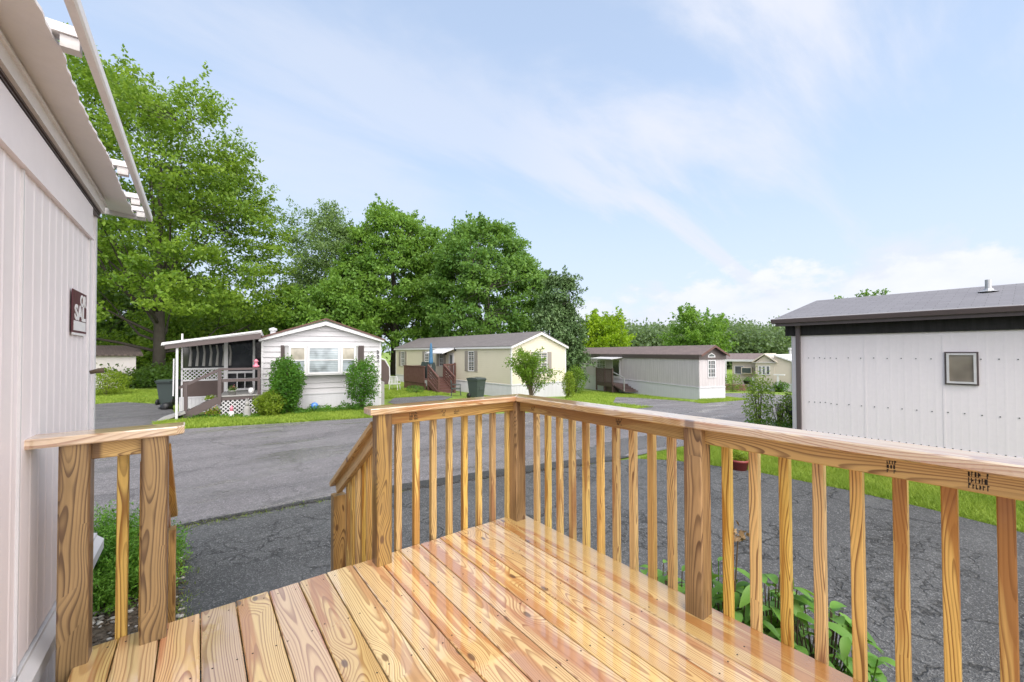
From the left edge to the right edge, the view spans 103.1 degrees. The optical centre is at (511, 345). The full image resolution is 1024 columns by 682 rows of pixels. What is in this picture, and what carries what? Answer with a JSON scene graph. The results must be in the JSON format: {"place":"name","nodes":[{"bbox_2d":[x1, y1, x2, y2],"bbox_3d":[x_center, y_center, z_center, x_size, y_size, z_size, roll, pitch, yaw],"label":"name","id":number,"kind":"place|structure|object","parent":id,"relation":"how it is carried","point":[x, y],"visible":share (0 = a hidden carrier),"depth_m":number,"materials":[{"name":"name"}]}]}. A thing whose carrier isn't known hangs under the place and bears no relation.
{"place":"outdoors","nodes":[
{"label":"outdoors","id":0,"kind":"place"},
{"bbox_2d":[95,402,173,428],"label":"lane","id":1,"kind":"structure","parent":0,"point":[118,414],"depth_m":14.27,"materials":[{"name":"grey asphalt"}]},
{"bbox_2d":[154,379,183,404],"bbox_3d":[-14.505,1.972,17.248,0.680,1.068,0.868,0,-1,-8],"label":"wheelie bin","id":2,"kind":"object","parent":1,"relation":"on","point":[164,388],"visible":0.72,"depth_m":16.95,"materials":[{"name":"grey plastic"}]},
{"bbox_2d":[202,394,217,401],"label":"potted plant","id":3,"kind":"object","parent":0,"point":[207,398],"visible":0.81,"depth_m":13.71,"materials":[{"name":"green plant"}]},
{"bbox_2d":[248,381,253,393],"bbox_3d":[-9.242,1.496,14.404,0.176,0.460,0.254,1,-1,-38],"label":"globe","id":4,"kind":"object","parent":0,"point":[251,390],"visible":0.92,"depth_m":14.35,"materials":[{"name":"white glass"}]},
{"bbox_2d":[388,395,450,403],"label":"footpath","id":5,"kind":"structure","parent":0,"point":[413,399],"depth_m":19.64,"materials":[{"name":"concrete"}]},
{"bbox_2d":[95,387,749,428],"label":"grass","id":6,"kind":"structure","parent":0,"point":[151,396],"depth_m":17.88,"materials":[{"name":"green plant"}]},
{"bbox_2d":[596,367,637,392],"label":"porch deck","id":7,"kind":"structure","parent":6,"relation":"on","point":[610,385],"depth_m":28.86,"materials":[{"name":"brown paint"}]},
{"bbox_2d":[94,393,791,532],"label":"road","id":8,"kind":"structure","parent":0,"point":[222,471],"depth_m":8.52,"materials":[{"name":"grey asphalt"}]},
{"bbox_2d":[194,456,628,521],"bbox_3d":[-0.863,2.280,6.970,7.523,0.006,0.437,0,-1,-26],"label":"wet road edge","id":9,"kind":"object","parent":8,"relation":"on","point":[498,472],"visible":0.45,"depth_m":7.18,"materials":[{"name":"asphalt"}]},
{"bbox_2d":[576,435,666,457],"bbox_3d":[2.600,2.312,9.381,3.298,0.006,1.230,1,-1,-38],"label":"wet road patch","id":10,"kind":"object","parent":8,"relation":"on","point":[642,444],"visible":0.42,"depth_m":9.33,"materials":[{"name":"grey asphalt"}]},
{"bbox_2d":[37,0,1023,352],"label":"sky","id":11,"kind":"structure","parent":0,"point":[758,160],"materials":[{"name":"blue"}]},
{"bbox_2d":[97,353,1023,525],"bbox_3d":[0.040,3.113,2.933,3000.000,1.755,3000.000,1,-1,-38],"label":"ground","id":12,"kind":"structure","parent":0,"point":[456,395],"depth_m":23.83,"materials":[{"name":"green plant"}]},
{"bbox_2d":[0,0,152,681],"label":"mobile home","id":13,"kind":"object","parent":12,"relation":"on","point":[61,190],"visible":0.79,"depth_m":1.60,"materials":[{"name":"metal"}]},
{"bbox_2d":[71,288,86,335],"bbox_3d":[-2.308,-0.168,2.170,0.005,0.232,0.334,1,-1,-38],"label":"sale sign","id":14,"kind":"object","parent":13,"relation":"attached to","point":[78,314],"visible":1,"depth_m":2.15,"materials":[{"name":"brown plastic"}]},
{"bbox_2d":[95,367,134,394],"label":"bush","id":15,"kind":"object","parent":12,"relation":"on","point":[105,387],"visible":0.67,"depth_m":20.98,"materials":[{"name":"green plant"}]},
{"bbox_2d":[95,345,142,388],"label":"garden shed","id":16,"kind":"structure","parent":12,"relation":"on","point":[122,356],"depth_m":25.52,"materials":[{"name":"metal"}]},
{"bbox_2d":[96,234,150,363],"bbox_3d":[-36.273,-3.352,34.414,13.277,12.412,14.248,1,-1,-38],"label":"broadleaf tree","id":17,"kind":"object","parent":12,"relation":"on","point":[125,300],"visible":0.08,"depth_m":33.98,"materials":[{"name":"green plant"}]},
{"bbox_2d":[92,553,186,646],"bbox_3d":[-3.661,2.236,2.490,2.590,0.001,4.800,1,-1,-38],"label":"planting bed","id":18,"kind":"object","parent":12,"relation":"on","point":[100,632],"visible":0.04,"depth_m":3.27,"materials":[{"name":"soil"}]},
{"bbox_2d":[93,499,193,615],"bbox_3d":[-3.671,1.892,3.687,1.254,0.899,1.295,1,-1,-38],"label":"juniper bush","id":19,"kind":"object","parent":18,"relation":"on","point":[104,587],"visible":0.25,"depth_m":3.57,"materials":[{"name":"green plant"}]},
{"bbox_2d":[100,358,199,388],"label":"undergrowth","id":20,"kind":"object","parent":12,"relation":"on","point":[144,376],"visible":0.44,"depth_m":25.22,"materials":[{"name":"green plant"}]},
{"bbox_2d":[97,214,204,338],"bbox_3d":[-40.084,-5.990,40.021,16.792,17.882,14.715,1,-1,-38],"label":"broadleaf tree","id":21,"kind":"object","parent":12,"relation":"on","point":[115,239],"depth_m":39.20,"materials":[{"name":"green plant"}]},
{"bbox_2d":[158,402,172,409],"bbox_3d":[-13.255,2.356,15.588,0.427,0.335,0.416,0,-1,3],"label":"trash bag","id":22,"kind":"object","parent":12,"relation":"on","point":[166,406],"visible":0.81,"depth_m":15.46,"materials":[{"name":"black plastic"}]},
{"bbox_2d":[59,22,303,369],"bbox_3d":[-23.186,-8.209,26.869,15.871,21.806,16.525,0,-1,-14],"label":"broadleaf tree","id":23,"kind":"object","parent":12,"relation":"on","point":[167,182],"visible":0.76,"depth_m":25.74,"materials":[{"name":"green plant"}]},
{"bbox_2d":[97,295,268,379],"bbox_3d":[-27.020,-0.920,35.548,11.329,8.408,12.545,-1,-1,36],"label":"broadleaf tree","id":24,"kind":"object","parent":12,"relation":"on","point":[201,326],"visible":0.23,"depth_m":32.97,"materials":[{"name":"green plant"}]},
{"bbox_2d":[204,405,220,415],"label":"shrub","id":25,"kind":"object","parent":12,"relation":"on","point":[211,411],"visible":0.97,"depth_m":13.65,"materials":[{"name":"green plant"}]},
{"bbox_2d":[179,412,259,418],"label":"groundcover","id":26,"kind":"object","parent":12,"relation":"on","point":[217,415],"visible":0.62,"depth_m":13.46,"materials":[{"name":"green plant"}]},
{"bbox_2d":[175,281,272,328],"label":"broadleaf tree","id":27,"kind":"object","parent":12,"relation":"on","point":[250,309],"visible":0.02,"depth_m":44.13,"materials":[{"name":"green plant"}]},
{"bbox_2d":[228,405,233,416],"bbox_3d":[-9.454,2.230,13.701,0.180,0.420,0.176,1,-1,-38],"label":"garden gnome","id":28,"kind":"object","parent":12,"relation":"on","point":[231,412],"visible":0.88,"depth_m":13.66,"materials":[{"name":"white"}]},
{"bbox_2d":[242,398,250,416],"bbox_3d":[-8.929,2.109,13.698,0.280,0.661,0.273,1,-1,-38],"label":"stone statuette","id":29,"kind":"object","parent":12,"relation":"on","point":[247,409],"visible":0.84,"depth_m":13.63,"materials":[{"name":"stone"}]},
{"bbox_2d":[103,317,391,375],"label":"woodland","id":30,"kind":"object","parent":12,"relation":"on","point":[270,326],"depth_m":38.65,"materials":[{"name":"green plant"}]},
{"bbox_2d":[251,389,286,415],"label":"shrub","id":31,"kind":"object","parent":12,"relation":"on","point":[268,407],"visible":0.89,"depth_m":13.76,"materials":[{"name":"green plant"}]},
{"bbox_2d":[158,318,384,420],"bbox_3d":[-12.094,1.112,21.391,7.161,4.105,15.920,0,-1,-31],"label":"mobile home","id":32,"kind":"object","parent":12,"relation":"on","point":[325,352],"visible":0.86,"depth_m":15.35,"materials":[{"name":"white"}]},
{"bbox_2d":[227,384,237,394],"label":"potted plant","id":33,"kind":"object","parent":32,"relation":"on","point":[232,390],"visible":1,"depth_m":14.08,"materials":[{"name":"green plant"}]},
{"bbox_2d":[228,371,252,389],"bbox_3d":[-10.459,1.361,15.646,0.794,0.737,0.030,0,-1,-31],"label":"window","id":34,"kind":"structure","parent":32,"relation":"in","point":[237,372],"depth_m":15.66,"materials":[{"name":"white plastic"}]},
{"bbox_2d":[253,359,258,367],"bbox_3d":[-9.045,0.636,14.362,0.200,0.300,0.195,1,-1,-38],"label":"hanging feeder","id":35,"kind":"object","parent":32,"relation":"on","point":[255,361],"visible":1,"depth_m":14.31,"materials":[{"name":"pink plastic"}]},
{"bbox_2d":[284,345,358,374],"bbox_3d":[-7.265,0.562,15.634,2.669,1.141,0.320,0,-1,-31],"label":"bay window","id":36,"kind":"structure","parent":32,"relation":"in","point":[317,359],"depth_m":15.51,"materials":[{"name":"white glass"}]},
{"bbox_2d":[264,353,307,413],"bbox_3d":[-8.020,1.389,14.485,1.383,2.255,1.387,0,-1,-20],"label":"climbing shrub","id":37,"kind":"object","parent":12,"relation":"on","point":[288,378],"visible":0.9,"depth_m":14.28,"materials":[{"name":"green plant"}]},
{"bbox_2d":[249,262,387,345],"bbox_3d":[-16.566,-2.030,35.510,10.949,9.686,11.690,1,-1,-38],"label":"maple tree","id":38,"kind":"object","parent":12,"relation":"on","point":[309,309],"visible":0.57,"depth_m":33.25,"materials":[{"name":"green plant"}]},
{"bbox_2d":[274,195,378,323],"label":"broadleaf tree","id":39,"kind":"object","parent":12,"relation":"on","point":[322,245],"visible":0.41,"depth_m":40.23,"materials":[{"name":"green plant"}]},
{"bbox_2d":[290,400,372,414],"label":"groundcover","id":40,"kind":"object","parent":12,"relation":"on","point":[309,409],"visible":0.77,"depth_m":14.93,"materials":[{"name":"green plant"}]},
{"bbox_2d":[341,351,381,409],"bbox_3d":[-5.731,1.379,15.425,1.492,2.321,1.488,1,-1,-38],"label":"climbing shrub","id":41,"kind":"object","parent":12,"relation":"on","point":[365,390],"visible":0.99,"depth_m":15.25,"materials":[{"name":"green plant"}]},
{"bbox_2d":[381,358,389,383],"bbox_3d":[-5.700,1.510,18.168,0.520,1.967,0.080,0,-1,-31],"label":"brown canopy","id":42,"kind":"object","parent":12,"relation":"on","point":[385,372],"visible":0.7,"depth_m":18.15,"materials":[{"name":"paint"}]},
{"bbox_2d":[323,192,451,374],"bbox_3d":[-11.933,-6.023,40.172,12.655,17.861,12.877,1,-1,-38],"label":"maple tree","id":43,"kind":"object","parent":12,"relation":"on","point":[370,266],"visible":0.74,"depth_m":37.07,"materials":[{"name":"green plant"}]},
{"bbox_2d":[389,376,400,389],"bbox_3d":[-7.061,2.284,24.456,0.574,0.871,0.577,0,-1,2],"label":"patio chair","id":44,"kind":"object","parent":12,"relation":"on","point":[392,383],"visible":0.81,"depth_m":24.20,"materials":[{"name":"white plastic"}]},
{"bbox_2d":[406,385,424,392],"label":"shrub","id":45,"kind":"object","parent":12,"relation":"on","point":[415,390],"visible":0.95,"depth_m":22.99,"materials":[{"name":"green plant"}]},
{"bbox_2d":[403,363,455,392],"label":"timber deck","id":46,"kind":"structure","parent":12,"relation":"on","point":[414,375],"depth_m":24.77,"materials":[{"name":"brown wood"}]},
{"bbox_2d":[421,362,435,377],"bbox_3d":[-5.300,1.550,25.656,0.600,1.020,0.900,1,-1,-38],"label":"covered grill","id":47,"kind":"object","parent":46,"relation":"on","point":[433,366],"visible":0.5,"depth_m":25.35,"materials":[{"name":"grey plastic"}]},
{"bbox_2d":[429,343,432,363],"bbox_3d":[-4.933,0.944,24.757,0.280,2.200,0.240,1,-1,-38],"label":"garden umbrella","id":48,"kind":"object","parent":46,"relation":"on","point":[430,356],"visible":0.93,"depth_m":24.69,"materials":[{"name":"blue fabric"}]},
{"bbox_2d":[450,380,460,395],"bbox_3d":[-3.062,2.320,22.165,0.577,0.871,0.574,0,-1,-10],"label":"patio chair","id":49,"kind":"object","parent":12,"relation":"on","point":[455,388],"visible":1,"depth_m":21.94,"materials":[{"name":"grey metal"}]},
{"bbox_2d":[466,377,485,397],"bbox_3d":[-1.863,2.206,21.183,0.868,1.068,0.680,-1,-1,40],"label":"wheelie bin","id":50,"kind":"object","parent":12,"relation":"on","point":[476,386],"visible":0.94,"depth_m":20.96,"materials":[{"name":"green plastic"}]},
{"bbox_2d":[394,331,568,396],"bbox_3d":[-3.382,1.278,28.174,5.270,3.930,14.791,1,-1,-40],"label":"mobile home","id":51,"kind":"object","parent":12,"relation":"on","point":[483,356],"visible":0.64,"depth_m":23.82,"materials":[{"name":"beige plastic"}]},
{"bbox_2d":[401,351,403,365],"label":"window","id":52,"kind":"structure","parent":51,"relation":"in","point":[402,355],"depth_m":31.70,"materials":[{"name":"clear glass"}]},
{"bbox_2d":[424,351,428,361],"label":"window","id":53,"kind":"structure","parent":51,"relation":"in","point":[426,355],"depth_m":28.68,"materials":[{"name":"white glass"}]},
{"bbox_2d":[439,354,442,365],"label":"window","id":54,"kind":"structure","parent":51,"relation":"in","point":[440,355],"depth_m":27.14,"materials":[{"name":"clear glass"}]},
{"bbox_2d":[449,353,453,373],"bbox_3d":[-3.897,1.320,26.140,0.030,1.686,0.639,1,-1,-40],"label":"door","id":55,"kind":"structure","parent":51,"relation":"in","point":[452,354],"depth_m":26.02,"materials":[{"name":"white"}]},
{"bbox_2d":[468,351,473,370],"bbox_3d":[-2.447,0.948,24.408,0.055,1.216,0.638,1,-1,-40],"label":"window","id":56,"kind":"structure","parent":51,"relation":"in","point":[470,360],"depth_m":24.47,"materials":[{"name":"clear glass"}]},
{"bbox_2d":[535,352,546,372],"bbox_3d":[1.656,0.968,22.937,0.940,1.213,0.055,1,-1,-40],"label":"window","id":57,"kind":"structure","parent":51,"relation":"in","point":[545,363],"depth_m":23.05,"materials":[{"name":"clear glass"}]},
{"bbox_2d":[418,211,558,337],"bbox_3d":[-2.180,-4.433,37.027,13.400,15.540,13.708,1,-1,-38],"label":"maple tree","id":58,"kind":"object","parent":12,"relation":"on","point":[458,258],"visible":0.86,"depth_m":33.44,"materials":[{"name":"green plant"}]},
{"bbox_2d":[502,346,563,394],"bbox_3d":[1.029,1.358,19.145,2.978,2.679,2.019,0,-1,-1],"label":"forsythia bush","id":59,"kind":"object","parent":12,"relation":"on","point":[526,369],"visible":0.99,"depth_m":18.89,"materials":[{"name":"green plant"}]},
{"bbox_2d":[528,265,595,382],"bbox_3d":[3.464,-1.143,29.081,4.841,8.906,4.792,0,-1,-3],"label":"conifer tree","id":60,"kind":"object","parent":12,"relation":"on","point":[558,317],"visible":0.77,"depth_m":28.28,"materials":[{"name":"green plant"}]},
{"bbox_2d":[560,371,576,397],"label":"side shrub","id":61,"kind":"object","parent":12,"relation":"on","point":[568,379],"visible":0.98,"depth_m":22.38,"materials":[{"name":"green plant"}]},
{"bbox_2d":[567,364,586,393],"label":"side shrub","id":62,"kind":"object","parent":12,"relation":"on","point":[577,371],"visible":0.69,"depth_m":26.92,"materials":[{"name":"green plant"}]},
{"bbox_2d":[577,306,636,347],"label":"maple tree","id":63,"kind":"object","parent":12,"relation":"on","point":[605,330],"visible":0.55,"depth_m":42.43,"materials":[{"name":"green plant"}]},
{"bbox_2d":[578,345,729,399],"bbox_3d":[8.507,2.100,29.332,2.867,4.013,14.968,0,-1,-18],"label":"mobile home","id":64,"kind":"object","parent":12,"relation":"on","point":[692,372],"visible":0.65,"depth_m":25.08,"materials":[{"name":"metal"}]},
{"bbox_2d":[597,360,605,367],"bbox_3d":[7.076,1.483,32.309,0.055,0.675,1.311,0,-1,-18],"label":"window","id":65,"kind":"structure","parent":64,"relation":"in","point":[601,364],"depth_m":32.24,"materials":[{"name":"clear glass"}]},
{"bbox_2d":[612,359,619,379],"bbox_3d":[7.744,1.760,30.221,0.040,1.509,1.046,0,-1,-18],"label":"door","id":66,"kind":"structure","parent":64,"relation":"in","point":[614,377],"depth_m":30.01,"materials":[{"name":"white"}]},
{"bbox_2d":[708,360,715,377],"bbox_3d":[11.109,1.302,22.605,0.539,0.973,0.055,0,-1,-18],"label":"window","id":67,"kind":"structure","parent":64,"relation":"in","point":[709,361],"depth_m":22.61,"materials":[{"name":"clear glass"}]},
{"bbox_2d":[588,309,790,369],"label":"woodland","id":68,"kind":"object","parent":12,"relation":"on","point":[753,338],"visible":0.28,"depth_m":86.53,"materials":[{"name":"green plant"}]},
{"bbox_2d":[656,302,738,351],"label":"broadleaf tree","id":69,"kind":"object","parent":12,"relation":"on","point":[697,333],"visible":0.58,"depth_m":60.28,"materials":[{"name":"green plant"}]},
{"bbox_2d":[725,373,742,391],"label":"shrub","id":70,"kind":"object","parent":12,"relation":"on","point":[735,378],"visible":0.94,"depth_m":30.85,"materials":[{"name":"green plant"}]},
{"bbox_2d":[725,384,746,390],"bbox_3d":[17.893,3.536,32.813,1.673,0.750,1.000,-1,-1,45],"label":"brick planter","id":71,"kind":"object","parent":12,"relation":"on","point":[742,388],"visible":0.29,"depth_m":32.29,"materials":[{"name":"brown brick"}]},
{"bbox_2d":[743,377,751,383],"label":"potted plant","id":72,"kind":"object","parent":12,"relation":"on","point":[746,380],"visible":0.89,"depth_m":30.44,"materials":[{"name":"green plant"}]},
{"bbox_2d":[725,353,777,391],"bbox_3d":[20.730,2.648,34.377,4.405,3.956,6.400,-1,-1,45],"label":"mobile home","id":73,"kind":"object","parent":12,"relation":"on","point":[744,365],"visible":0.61,"depth_m":32.72,"materials":[{"name":"beige"}]},
{"bbox_2d":[734,366,743,373],"bbox_3d":[18.687,2.029,33.427,0.708,0.699,0.055,-1,-1,45],"label":"window","id":74,"kind":"structure","parent":73,"relation":"in","point":[737,369],"depth_m":33.52,"materials":[{"name":"clear glass"}]},
{"bbox_2d":[758,366,761,374],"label":"window","id":75,"kind":"structure","parent":73,"relation":"in","point":[759,367],"depth_m":31.57,"materials":[{"name":"clear glass"}]},
{"bbox_2d":[762,366,765,374],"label":"window","id":76,"kind":"structure","parent":73,"relation":"in","point":[764,370],"depth_m":31.37,"materials":[{"name":"clear glass"}]},
{"bbox_2d":[766,366,769,374],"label":"window","id":77,"kind":"structure","parent":73,"relation":"in","point":[767,367],"depth_m":31.20,"materials":[{"name":"clear glass"}]},
{"bbox_2d":[741,365,778,424],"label":"corner shrub","id":78,"kind":"object","parent":12,"relation":"on","point":[754,404],"visible":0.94,"depth_m":11.19,"materials":[{"name":"green plant"}]},
{"bbox_2d":[744,417,791,427],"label":"groundcover","id":79,"kind":"object","parent":12,"relation":"on","point":[786,426],"visible":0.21,"depth_m":10.67,"materials":[{"name":"green plant"}]},
{"bbox_2d":[765,397,788,426],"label":"corner shrub","id":80,"kind":"object","parent":12,"relation":"on","point":[777,408],"visible":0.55,"depth_m":10.82,"materials":[{"name":"green plant"}]},
{"bbox_2d":[772,380,789,391],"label":"shrub","id":81,"kind":"object","parent":12,"relation":"on","point":[787,385],"visible":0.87,"depth_m":30.01,"materials":[{"name":"green plant"}]},
{"bbox_2d":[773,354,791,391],"bbox_3d":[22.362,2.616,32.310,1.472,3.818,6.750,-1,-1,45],"label":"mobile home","id":82,"kind":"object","parent":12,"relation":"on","point":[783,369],"visible":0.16,"depth_m":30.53,"materials":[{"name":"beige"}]},
{"bbox_2d":[775,391,792,428],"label":"corner shrub","id":83,"kind":"object","parent":12,"relation":"on","point":[786,400],"visible":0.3,"depth_m":10.57,"materials":[{"name":"green plant"}]},
{"bbox_2d":[785,406,791,418],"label":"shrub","id":84,"kind":"object","parent":12,"relation":"on","point":[790,412],"visible":0.18,"depth_m":10.45,"materials":[{"name":"green plant"}]},
{"bbox_2d":[834,288,890,298],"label":"broadleaf tree","id":85,"kind":"object","parent":12,"relation":"on","point":[866,293],"visible":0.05,"depth_m":40.49,"materials":[{"name":"green plant"}]},
{"bbox_2d":[771,279,1023,457],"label":"mobile home","id":86,"kind":"object","parent":12,"relation":"on","point":[941,368],"visible":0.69,"depth_m":7.66,"materials":[{"name":"white metal"}]},
{"bbox_2d":[944,352,978,385],"bbox_3d":[7.896,0.405,7.143,0.057,0.582,0.404,1,-1,-38],"label":"window","id":87,"kind":"structure","parent":86,"relation":"in","point":[961,368],"depth_m":7.14,"materials":[{"name":"beige glass"}]},
{"bbox_2d":[176,459,1023,681],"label":"driveway","id":88,"kind":"structure","parent":0,"point":[238,558],"depth_m":4.48,"materials":[{"name":"grey asphalt"}]},
{"bbox_2d":[176,464,581,526],"bbox_3d":[-1.478,2.285,6.542,6.198,0.068,0.283,0,-1,-26],"label":"asphalt lip","id":89,"kind":"object","parent":88,"relation":"on","point":[200,521],"visible":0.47,"depth_m":5.76,"materials":[{"name":"black asphalt"}]},
{"bbox_2d":[171,465,591,679],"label":"weeds","id":90,"kind":"object","parent":88,"relation":"on","point":[199,567],"visible":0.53,"depth_m":4.11,"materials":[{"name":"green plant"}]},
{"bbox_2d":[24,394,1023,681],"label":"wooden deck","id":91,"kind":"structure","parent":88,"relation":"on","point":[514,594],"depth_m":1.79,"materials":[{"name":"brown wood"}]},
{"bbox_2d":[639,559,684,593],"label":"leafy plant","id":92,"kind":"object","parent":88,"relation":"on","point":[659,572],"visible":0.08,"depth_m":2.69,"materials":[{"name":"green plant"}]},
{"bbox_2d":[658,565,716,605],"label":"leafy plant","id":93,"kind":"object","parent":88,"relation":"on","point":[661,578],"visible":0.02,"depth_m":2.40,"materials":[{"name":"green plant"}]},
{"bbox_2d":[683,557,770,612],"bbox_3d":[1.147,1.719,2.313,0.684,1.010,0.726,0,-1,6],"label":"leafy plant","id":94,"kind":"object","parent":88,"relation":"on","point":[738,589],"visible":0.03,"depth_m":2.28,"materials":[{"name":"green plant"}]},
{"bbox_2d":[679,574,780,640],"bbox_3d":[1.192,1.741,2.163,0.688,0.961,0.745,1,-1,-38],"label":"leafy plant","id":95,"kind":"object","parent":88,"relation":"on","point":[739,616],"visible":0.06,"depth_m":2.13,"materials":[{"name":"green plant"}]},
{"bbox_2d":[733,449,747,470],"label":"potted plant","id":96,"kind":"object","parent":88,"relation":"on","point":[740,461],"visible":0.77,"depth_m":7.42,"materials":[{"name":"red plant"}]},
{"bbox_2d":[734,521,748,581],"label":"spent flower","id":97,"kind":"object","parent":88,"relation":"on","point":[740,537],"visible":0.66,"depth_m":2.25,"materials":[{"name":"brown plant"}]},
{"bbox_2d":[719,581,810,655],"bbox_3d":[1.414,1.784,2.324,0.660,0.878,0.666,1,-1,-38],"label":"leafy plant","id":98,"kind":"object","parent":88,"relation":"on","point":[741,583],"visible":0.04,"depth_m":2.31,"materials":[{"name":"green plant"}]},
{"bbox_2d":[712,571,839,664],"bbox_3d":[1.339,1.712,2.156,0.698,1.016,0.724,1,-1,-38],"label":"leafy plant","id":99,"kind":"object","parent":88,"relation":"on","point":[799,613],"visible":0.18,"depth_m":2.09,"materials":[{"name":"green plant"}]},
{"bbox_2d":[737,580,880,681],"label":"leafy plant","id":100,"kind":"object","parent":88,"relation":"on","point":[839,629],"visible":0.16,"depth_m":1.95,"materials":[{"name":"green plant"}]},
{"bbox_2d":[764,601,888,681],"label":"leafy plant","id":101,"kind":"object","parent":88,"relation":"on","point":[834,606],"visible":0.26,"depth_m":2.02,"materials":[{"name":"green plant"}]},
{"bbox_2d":[829,616,894,681],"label":"leafy plant","id":102,"kind":"object","parent":88,"relation":"on","point":[845,644],"visible":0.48,"depth_m":1.78,"materials":[{"name":"green plant"}]},
{"bbox_2d":[772,383,782,391],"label":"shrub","id":103,"kind":"object","parent":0,"point":[778,388],"visible":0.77,"depth_m":30.17,"materials":[{"name":"green plant"}]},
{"bbox_2d":[639,445,1023,532],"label":"grass","id":104,"kind":"structure","parent":0,"point":[977,502],"depth_m":6.37,"materials":[{"name":"green plant"}]}
]}

